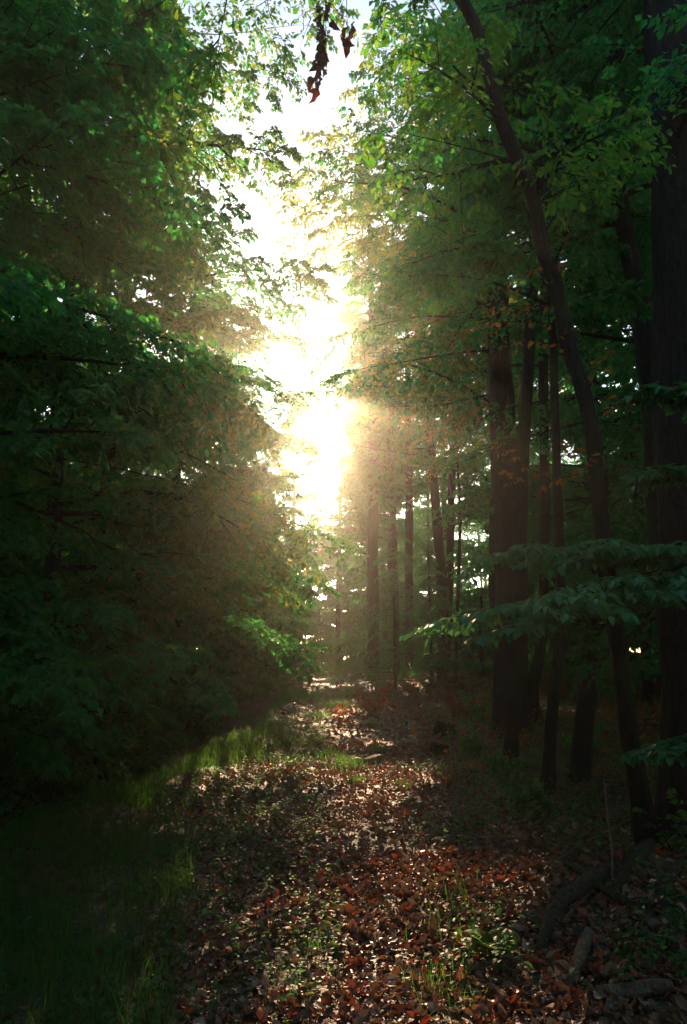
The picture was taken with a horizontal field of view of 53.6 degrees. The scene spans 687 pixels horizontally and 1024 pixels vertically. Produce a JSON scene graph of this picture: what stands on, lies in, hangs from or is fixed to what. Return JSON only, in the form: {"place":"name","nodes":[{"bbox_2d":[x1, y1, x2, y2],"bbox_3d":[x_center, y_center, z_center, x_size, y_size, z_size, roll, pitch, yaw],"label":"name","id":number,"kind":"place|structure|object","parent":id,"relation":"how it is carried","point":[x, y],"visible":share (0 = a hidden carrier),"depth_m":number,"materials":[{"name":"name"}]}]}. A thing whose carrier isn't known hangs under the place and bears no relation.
{"place":"outdoors","nodes":[
{"label":"outdoors","id":0,"kind":"place"},
{"bbox_2d":[10,0,639,651],"label":"sky","id":1,"kind":"structure","parent":0,"point":[288,368],"materials":[{"name":"white"}]},
{"bbox_2d":[0,652,686,1023],"bbox_3d":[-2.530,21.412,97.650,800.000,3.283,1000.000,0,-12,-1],"label":"ground","id":2,"kind":"structure","parent":0,"point":[246,708],"depth_m":4.67,"materials":[{"name":"soil"}]},
{"bbox_2d":[0,327,103,496],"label":"beech tree","id":3,"kind":"object","parent":2,"relation":"on","point":[29,483],"visible":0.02,"depth_m":13.71,"materials":[{"name":"green plant"}]},
{"bbox_2d":[0,29,135,584],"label":"beech tree","id":4,"kind":"object","parent":2,"relation":"on","point":[66,509],"visible":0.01,"depth_m":16.02,"materials":[{"name":"green plant"}]},
{"bbox_2d":[3,213,191,622],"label":"beech tree","id":5,"kind":"object","parent":2,"relation":"on","point":[77,620],"depth_m":23.57,"materials":[{"name":"green plant"}]},
{"bbox_2d":[0,0,251,837],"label":"beech tree","id":6,"kind":"object","parent":2,"relation":"on","point":[47,39],"visible":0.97,"depth_m":7.30,"materials":[{"name":"green plant"}]},
{"bbox_2d":[119,0,242,116],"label":"overhanging branch","id":7,"kind":"object","parent":6,"relation":"attached to","point":[210,52],"visible":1,"depth_m":4.99,"materials":[{"name":"green plant"}]},
{"bbox_2d":[0,194,312,810],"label":"tree","id":8,"kind":"object","parent":2,"relation":"on","point":[173,722],"visible":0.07,"depth_m":14.87,"materials":[{"name":"green plant"}]},
{"bbox_2d":[0,117,338,798],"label":"beech tree","id":9,"kind":"object","parent":2,"relation":"on","point":[243,318],"visible":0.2,"depth_m":14.68,"materials":[{"name":"green plant"}]},
{"bbox_2d":[0,0,360,835],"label":"beech tree","id":10,"kind":"object","parent":2,"relation":"on","point":[142,532],"visible":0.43,"depth_m":11.06,"materials":[{"name":"green plant"}]},
{"bbox_2d":[39,263,369,738],"bbox_3d":[-4.167,-0.566,18.735,8.293,14.984,8.704,5,-13,-22],"label":"beech tree","id":11,"kind":"object","parent":2,"relation":"on","point":[305,591],"visible":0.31,"depth_m":18.96,"materials":[{"name":"green plant"}]},
{"bbox_2d":[147,429,309,701],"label":"beech tree","id":12,"kind":"object","parent":2,"relation":"on","point":[244,644],"visible":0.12,"depth_m":25.04,"materials":[{"name":"green plant"}]},
{"bbox_2d":[220,387,285,631],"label":"beech tree","id":13,"kind":"object","parent":2,"relation":"on","point":[268,405],"visible":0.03,"depth_m":52.15,"materials":[{"name":"green plant"}]},
{"bbox_2d":[204,439,323,694],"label":"beech tree","id":14,"kind":"object","parent":2,"relation":"on","point":[287,609],"visible":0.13,"depth_m":32.11,"materials":[{"name":"green plant"}]},
{"bbox_2d":[231,517,322,684],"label":"beech tree","id":15,"kind":"object","parent":2,"relation":"on","point":[276,674],"visible":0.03,"depth_m":38.46,"materials":[{"name":"green plant"}]},
{"bbox_2d":[247,386,345,675],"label":"beech tree","id":16,"kind":"object","parent":2,"relation":"on","point":[299,425],"visible":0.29,"depth_m":47.22,"materials":[{"name":"green plant"}]},
{"bbox_2d":[0,677,653,1023],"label":"grass","id":17,"kind":"structure","parent":2,"relation":"on","point":[121,795],"depth_m":4.56,"materials":[{"name":"green plant"}]},
{"bbox_2d":[301,382,365,668],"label":"beech tree","id":18,"kind":"object","parent":2,"relation":"on","point":[339,602],"visible":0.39,"depth_m":52.20,"materials":[{"name":"green plant"}]},
{"bbox_2d":[0,667,686,1023],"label":"fallen leaves","id":19,"kind":"object","parent":2,"relation":"on","point":[508,852],"visible":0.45,"depth_m":4.47,"materials":[{"name":"brown plant"}]},
{"bbox_2d":[0,650,686,1023],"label":"undergrowth","id":20,"kind":"object","parent":2,"relation":"on","point":[498,784],"visible":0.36,"depth_m":5.49,"materials":[{"name":"green plant"}]},
{"bbox_2d":[330,703,356,722],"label":"red bush","id":21,"kind":"object","parent":2,"relation":"on","point":[348,719],"visible":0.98,"depth_m":16.34,"materials":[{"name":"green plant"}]},
{"bbox_2d":[0,700,686,1023],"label":"twigs","id":22,"kind":"object","parent":2,"relation":"on","point":[529,997],"visible":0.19,"depth_m":5.69,"materials":[{"name":"brown wood"}]},
{"bbox_2d":[351,754,381,759],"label":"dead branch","id":23,"kind":"object","parent":2,"relation":"on","point":[369,756],"visible":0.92,"depth_m":10.60,"materials":[{"name":"brown wood"}]},
{"bbox_2d":[354,718,382,724],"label":"fern","id":24,"kind":"object","parent":2,"relation":"on","point":[372,720],"visible":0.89,"depth_m":16.40,"materials":[{"name":"green plant"}]},
{"bbox_2d":[301,153,438,680],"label":"pine tree","id":25,"kind":"object","parent":2,"relation":"on","point":[372,583],"visible":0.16,"depth_m":32.23,"materials":[{"name":"green plant"}]},
{"bbox_2d":[328,434,415,639],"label":"beech tree","id":26,"kind":"object","parent":2,"relation":"on","point":[348,580],"visible":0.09,"depth_m":48.66,"materials":[{"name":"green plant"}]},
{"bbox_2d":[350,681,393,716],"bbox_3d":[0.765,5.060,18.371,1.035,0.960,0.930,11,-16,-42],"label":"red bush","id":27,"kind":"object","parent":2,"relation":"on","point":[373,706],"visible":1,"depth_m":18.28,"materials":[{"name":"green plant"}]},
{"bbox_2d":[320,509,429,677],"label":"spruce tree","id":28,"kind":"object","parent":2,"relation":"on","point":[380,532],"visible":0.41,"depth_m":32.82,"materials":[{"name":"green plant"}]},
{"bbox_2d":[326,334,424,550],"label":"tree","id":29,"kind":"object","parent":2,"relation":"on","point":[344,511],"visible":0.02,"depth_m":45.17,"materials":[{"name":"green plant"}]},
{"bbox_2d":[121,524,635,667],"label":"woods","id":30,"kind":"object","parent":2,"relation":"on","point":[326,633],"visible":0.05,"depth_m":60.53,"materials":[{"name":"green plant"}]},
{"bbox_2d":[330,374,427,664],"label":"young tree","id":31,"kind":"object","parent":2,"relation":"on","point":[355,570],"visible":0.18,"depth_m":37.89,"materials":[{"name":"green plant"}]},
{"bbox_2d":[307,415,456,668],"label":"beech tree","id":32,"kind":"object","parent":2,"relation":"on","point":[349,532],"visible":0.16,"depth_m":37.60,"materials":[{"name":"green plant"}]},
{"bbox_2d":[335,299,430,679],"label":"young tree","id":33,"kind":"object","parent":2,"relation":"on","point":[392,482],"visible":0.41,"depth_m":30.41,"materials":[{"name":"green plant"}]},
{"bbox_2d":[330,499,458,693],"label":"spruce tree","id":34,"kind":"object","parent":2,"relation":"on","point":[400,558],"visible":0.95,"depth_m":25.88,"materials":[{"name":"green plant"}]},
{"bbox_2d":[337,263,470,677],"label":"beech tree","id":35,"kind":"object","parent":2,"relation":"on","point":[408,532],"visible":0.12,"depth_m":32.44,"materials":[{"name":"green plant"}]},
{"bbox_2d":[328,179,483,680],"bbox_3d":[2.804,-4.372,29.209,7.544,23.329,8.723,-7,-14,29],"label":"beech tree","id":36,"kind":"object","parent":2,"relation":"on","point":[437,532],"visible":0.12,"depth_m":29.22,"materials":[{"name":"green plant"}]},
{"bbox_2d":[396,797,425,804],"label":"fern","id":37,"kind":"object","parent":2,"relation":"on","point":[413,802],"visible":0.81,"depth_m":7.52,"materials":[{"name":"green plant"}]},
{"bbox_2d":[379,398,484,642],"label":"beech tree","id":38,"kind":"object","parent":2,"relation":"on","point":[422,515],"visible":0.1,"depth_m":46.73,"materials":[{"name":"green plant"}]},
{"bbox_2d":[387,539,480,691],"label":"spruce tree","id":39,"kind":"object","parent":2,"relation":"on","point":[428,582],"visible":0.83,"depth_m":26.62,"materials":[{"name":"green plant"}]},
{"bbox_2d":[427,742,448,755],"bbox_3d":[1.578,4.026,11.462,0.421,0.290,0.374,0,-12,-1],"label":"tree stump","id":40,"kind":"object","parent":2,"relation":"on","point":[437,748],"visible":0.62,"depth_m":11.36,"materials":[{"name":"brown wood"}]},
{"bbox_2d":[269,12,607,658],"bbox_3d":[3.984,-5.243,21.339,9.360,21.939,12.727,-7,-14,31],"label":"beech tree","id":41,"kind":"object","parent":2,"relation":"on","point":[350,219],"visible":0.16,"depth_m":21.05,"materials":[{"name":"green plant"}]},
{"bbox_2d":[399,369,488,564],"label":"young tree","id":42,"kind":"object","parent":2,"relation":"on","point":[425,534],"visible":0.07,"depth_m":42.23,"materials":[{"name":"green plant"}]},
{"bbox_2d":[431,721,456,737],"bbox_3d":[1.966,4.340,13.452,0.523,0.371,0.580,-4,-13,20],"label":"tree stump","id":43,"kind":"object","parent":2,"relation":"on","point":[439,726],"visible":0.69,"depth_m":13.30,"materials":[{"name":"brown wood"}]},
{"bbox_2d":[399,388,491,681],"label":"young tree","id":44,"kind":"object","parent":2,"relation":"on","point":[479,495],"visible":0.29,"depth_m":27.29,"materials":[{"name":"green plant"}]},
{"bbox_2d":[432,834,472,845],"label":"fern","id":45,"kind":"object","parent":2,"relation":"on","point":[464,837],"visible":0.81,"depth_m":5.96,"materials":[{"name":"green plant"}]},
{"bbox_2d":[441,693,477,720],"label":"red bush","id":46,"kind":"object","parent":2,"relation":"on","point":[452,705],"visible":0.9,"depth_m":16.41,"materials":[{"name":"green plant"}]},
{"bbox_2d":[389,210,537,676],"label":"beech tree","id":47,"kind":"object","parent":2,"relation":"on","point":[450,534],"visible":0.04,"depth_m":29.44,"materials":[{"name":"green plant"}]},
{"bbox_2d":[458,732,486,757],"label":"green bush","id":48,"kind":"object","parent":2,"relation":"on","point":[470,747],"visible":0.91,"depth_m":10.93,"materials":[{"name":"green plant"}]},
{"bbox_2d":[302,0,648,739],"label":"beech tree","id":49,"kind":"object","parent":2,"relation":"on","point":[500,386],"visible":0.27,"depth_m":14.73,"materials":[{"name":"green plant"}]},
{"bbox_2d":[467,930,519,954],"bbox_3d":[0.804,2.318,3.619,0.252,0.118,0.272,-6,-13,25],"label":"fern","id":50,"kind":"object","parent":2,"relation":"on","point":[486,939],"visible":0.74,"depth_m":3.63,"materials":[{"name":"green plant"}]},
{"bbox_2d":[341,170,661,706],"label":"woods","id":51,"kind":"object","parent":2,"relation":"on","point":[477,598],"visible":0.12,"depth_m":27.18,"materials":[{"name":"green plant"}]},
{"bbox_2d":[478,749,524,776],"bbox_3d":[2.040,3.285,8.912,0.497,0.418,0.542,3,-12,-12],"label":"green bush","id":52,"kind":"object","parent":2,"relation":"on","point":[494,763],"visible":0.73,"depth_m":8.80,"materials":[{"name":"green plant"}]},
{"bbox_2d":[365,0,649,767],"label":"beech tree","id":53,"kind":"object","parent":2,"relation":"on","point":[512,713],"visible":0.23,"depth_m":10.46,"materials":[{"name":"green plant"}]},
{"bbox_2d":[393,270,637,673],"bbox_3d":[8.541,-2.505,29.062,10.822,18.421,8.799,-8,-14,32],"label":"beech tree","id":54,"kind":"object","parent":2,"relation":"on","point":[485,551],"visible":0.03,"depth_m":28.68,"materials":[{"name":"green plant"}]},
{"bbox_2d":[369,668,661,781],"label":"dry undergrowth","id":55,"kind":"object","parent":2,"relation":"on","point":[523,729],"visible":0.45,"depth_m":14.28,"materials":[{"name":"brown plant"}]},
{"bbox_2d":[382,0,651,794],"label":"young tree","id":56,"kind":"object","parent":2,"relation":"on","point":[491,262],"visible":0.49,"depth_m":8.91,"materials":[{"name":"green plant"}]},
{"bbox_2d":[355,0,686,849],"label":"oak tree","id":57,"kind":"object","parent":2,"relation":"on","point":[483,52],"visible":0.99,"depth_m":5.91,"materials":[{"name":"green plant"}]},
{"bbox_2d":[231,0,400,71],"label":"overhanging branch","id":58,"kind":"object","parent":57,"relation":"attached to","point":[376,13],"visible":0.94,"depth_m":5.34,"materials":[{"name":"green plant"}]},
{"bbox_2d":[307,0,339,103],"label":"withered leaves","id":59,"kind":"object","parent":58,"relation":"hanging from","point":[321,58],"visible":1,"depth_m":4.76,"materials":[{"name":"brown plant"}]},
{"bbox_2d":[340,0,355,57],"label":"withered leaves","id":60,"kind":"object","parent":58,"relation":"hanging from","point":[347,44],"visible":1,"depth_m":4.94,"materials":[{"name":"brown plant"}]},
{"bbox_2d":[359,0,686,632],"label":"beech tree","id":61,"kind":"object","parent":2,"relation":"on","point":[636,264],"visible":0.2,"depth_m":10.38,"materials":[{"name":"green plant"}]},
{"bbox_2d":[510,876,536,881],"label":"dead branch","id":62,"kind":"object","parent":2,"relation":"on","point":[524,877],"visible":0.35,"depth_m":4.57,"materials":[{"name":"brown wood"}]},
{"bbox_2d":[503,773,548,809],"bbox_3d":[1.938,2.982,7.205,0.462,0.351,0.457,0,-12,-1],"label":"green bush","id":63,"kind":"object","parent":2,"relation":"on","point":[536,787],"visible":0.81,"depth_m":7.12,"materials":[{"name":"green plant"}]},
{"bbox_2d":[429,75,648,725],"bbox_3d":[5.119,-3.904,16.786,4.084,17.565,6.216,10,-16,-40],"label":"young tree","id":64,"kind":"object","parent":2,"relation":"on","point":[536,669],"visible":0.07,"depth_m":15.67,"materials":[{"name":"green plant"}]},
{"bbox_2d":[393,0,686,839],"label":"old tree","id":65,"kind":"object","parent":2,"relation":"on","point":[662,73],"visible":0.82,"depth_m":7.08,"materials":[{"name":"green plant"}]},
{"bbox_2d":[399,381,686,768],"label":"beech sapling","id":66,"kind":"object","parent":2,"relation":"on","point":[633,588],"visible":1,"depth_m":4.70,"materials":[{"name":"green plant"}]},
{"bbox_2d":[436,71,650,689],"bbox_3d":[7.023,-4.335,19.633,8.362,19.482,9.599,0,-12,-1],"label":"young tree","id":67,"kind":"object","parent":2,"relation":"on","point":[593,622],"visible":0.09,"depth_m":18.50,"materials":[{"name":"green plant"}]},
{"bbox_2d":[527,917,565,931],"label":"fern","id":68,"kind":"object","parent":2,"relation":"on","point":[536,920],"visible":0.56,"depth_m":3.84,"materials":[{"name":"green plant"}]},
{"bbox_2d":[544,884,550,899],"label":"dead branch","id":69,"kind":"object","parent":2,"relation":"on","point":[548,893],"visible":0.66,"depth_m":4.15,"materials":[{"name":"brown wood"}]},
{"bbox_2d":[437,64,660,701],"bbox_3d":[7.414,-4.730,14.136,11.000,17.433,9.313,0,-12,-1],"label":"beech tree","id":70,"kind":"object","parent":2,"relation":"on","point":[627,528],"visible":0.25,"depth_m":13.72,"materials":[{"name":"green plant"}]},
{"bbox_2d":[453,194,654,692],"bbox_3d":[8.174,-3.890,20.449,9.645,18.254,9.825,-2,-12,8],"label":"beech tree","id":71,"kind":"object","parent":2,"relation":"on","point":[580,634],"visible":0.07,"depth_m":19.25,"materials":[{"name":"green plant"}]},
{"bbox_2d":[550,927,593,1017],"bbox_3d":[1.129,2.254,3.325,0.090,0.184,0.750,-7,-14,30],"label":"dead branch","id":72,"kind":"object","parent":2,"relation":"on","point":[583,948],"visible":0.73,"depth_m":3.42,"materials":[{"name":"brown wood"}]},
{"bbox_2d":[555,960,564,977],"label":"dead branch","id":73,"kind":"object","parent":72,"relation":"on","point":[559,967],"visible":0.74,"depth_m":3.38,"materials":[{"name":"brown wood"}]},
{"bbox_2d":[532,860,617,969],"bbox_3d":[1.309,2.310,3.927,0.180,0.354,1.073,-12,-17,44],"label":"root","id":74,"kind":"object","parent":2,"relation":"on","point":[562,898],"visible":0.83,"depth_m":3.96,"materials":[{"name":"brown plant"}]},
{"bbox_2d":[562,858,664,904],"bbox_3d":[1.536,2.211,4.064,0.163,0.044,0.890,4,-13,-17],"label":"dead branch","id":75,"kind":"object","parent":74,"relation":"on","point":[581,871],"visible":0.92,"depth_m":3.88,"materials":[{"name":"brown wood"}]},
{"bbox_2d":[564,888,595,917],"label":"dead branch","id":76,"kind":"object","parent":2,"relation":"on","point":[575,906],"visible":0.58,"depth_m":3.92,"materials":[{"name":"brown wood"}]},
{"bbox_2d":[568,678,596,785],"bbox_3d":[2.916,2.675,8.297,0.292,1.309,0.342,7,-12,0],"label":"tree stump","id":77,"kind":"object","parent":2,"relation":"on","point":[582,744],"visible":0.88,"depth_m":8.22,"materials":[{"name":"brown wood"}]},
{"bbox_2d":[557,724,608,757],"bbox_3d":[3.561,3.423,10.099,0.848,0.548,0.834,0,-12,-1],"label":"green bush","id":78,"kind":"object","parent":2,"relation":"on","point":[567,741],"visible":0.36,"depth_m":10.09,"materials":[{"name":"green plant"}]},
{"bbox_2d":[555,818,630,859],"bbox_3d":[2.249,2.665,5.726,0.098,0.194,2.815,-8,-14,33],"label":"dead branch","id":79,"kind":"object","parent":2,"relation":"on","point":[577,847],"visible":0.54,"depth_m":5.01,"materials":[{"name":"brown wood"}]},
{"bbox_2d":[572,357,642,446],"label":"beech tree","id":80,"kind":"object","parent":2,"relation":"on","point":[631,386],"visible":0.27,"depth_m":11.25,"materials":[{"name":"green plant"}]},
{"bbox_2d":[603,779,612,876],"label":"dead branch","id":81,"kind":"object","parent":2,"relation":"on","point":[610,838],"visible":0.88,"depth_m":4.60,"materials":[{"name":"brown wood"}]},
{"bbox_2d":[603,994,614,1016],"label":"dead branch","id":82,"kind":"object","parent":2,"relation":"on","point":[609,1000],"visible":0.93,"depth_m":3.00,"materials":[{"name":"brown wood"}]},
{"bbox_2d":[591,939,629,987],"bbox_3d":[1.319,2.252,3.383,0.431,0.137,0.061,12,-17,-44],"label":"root","id":83,"kind":"object","parent":2,"relation":"on","point":[595,982],"visible":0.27,"depth_m":3.29,"materials":[{"name":"brown plant"}]},
{"bbox_2d":[611,950,631,978],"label":"dead branch","id":84,"kind":"object","parent":2,"relation":"on","point":[623,965],"visible":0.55,"depth_m":3.28,"materials":[{"name":"brown wood"}]},
{"bbox_2d":[604,838,665,901],"bbox_3d":[2.040,2.381,4.662,0.191,0.297,1.845,-7,-14,29],"label":"root","id":85,"kind":"object","parent":2,"relation":"on","point":[646,848],"visible":0.54,"depth_m":4.23,"materials":[{"name":"brown plant"}]},
{"bbox_2d":[596,978,674,1000],"bbox_3d":[1.333,2.186,3.101,0.345,0.103,0.081,-1,-12,6],"label":"log","id":86,"kind":"object","parent":2,"relation":"on","point":[644,988],"visible":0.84,"depth_m":3.09,"materials":[{"name":"brown wood"}]},
{"bbox_2d":[630,904,651,978],"bbox_3d":[1.536,2.215,3.502,0.131,0.180,0.716,-5,-13,23],"label":"root","id":87,"kind":"object","parent":2,"relation":"on","point":[649,928],"visible":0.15,"depth_m":3.55,"materials":[{"name":"brown wood"}]},
{"bbox_2d":[632,787,686,850],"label":"green bush","id":88,"kind":"object","parent":2,"relation":"on","point":[682,832],"visible":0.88,"depth_m":4.94,"materials":[{"name":"green plant"}]}
]}

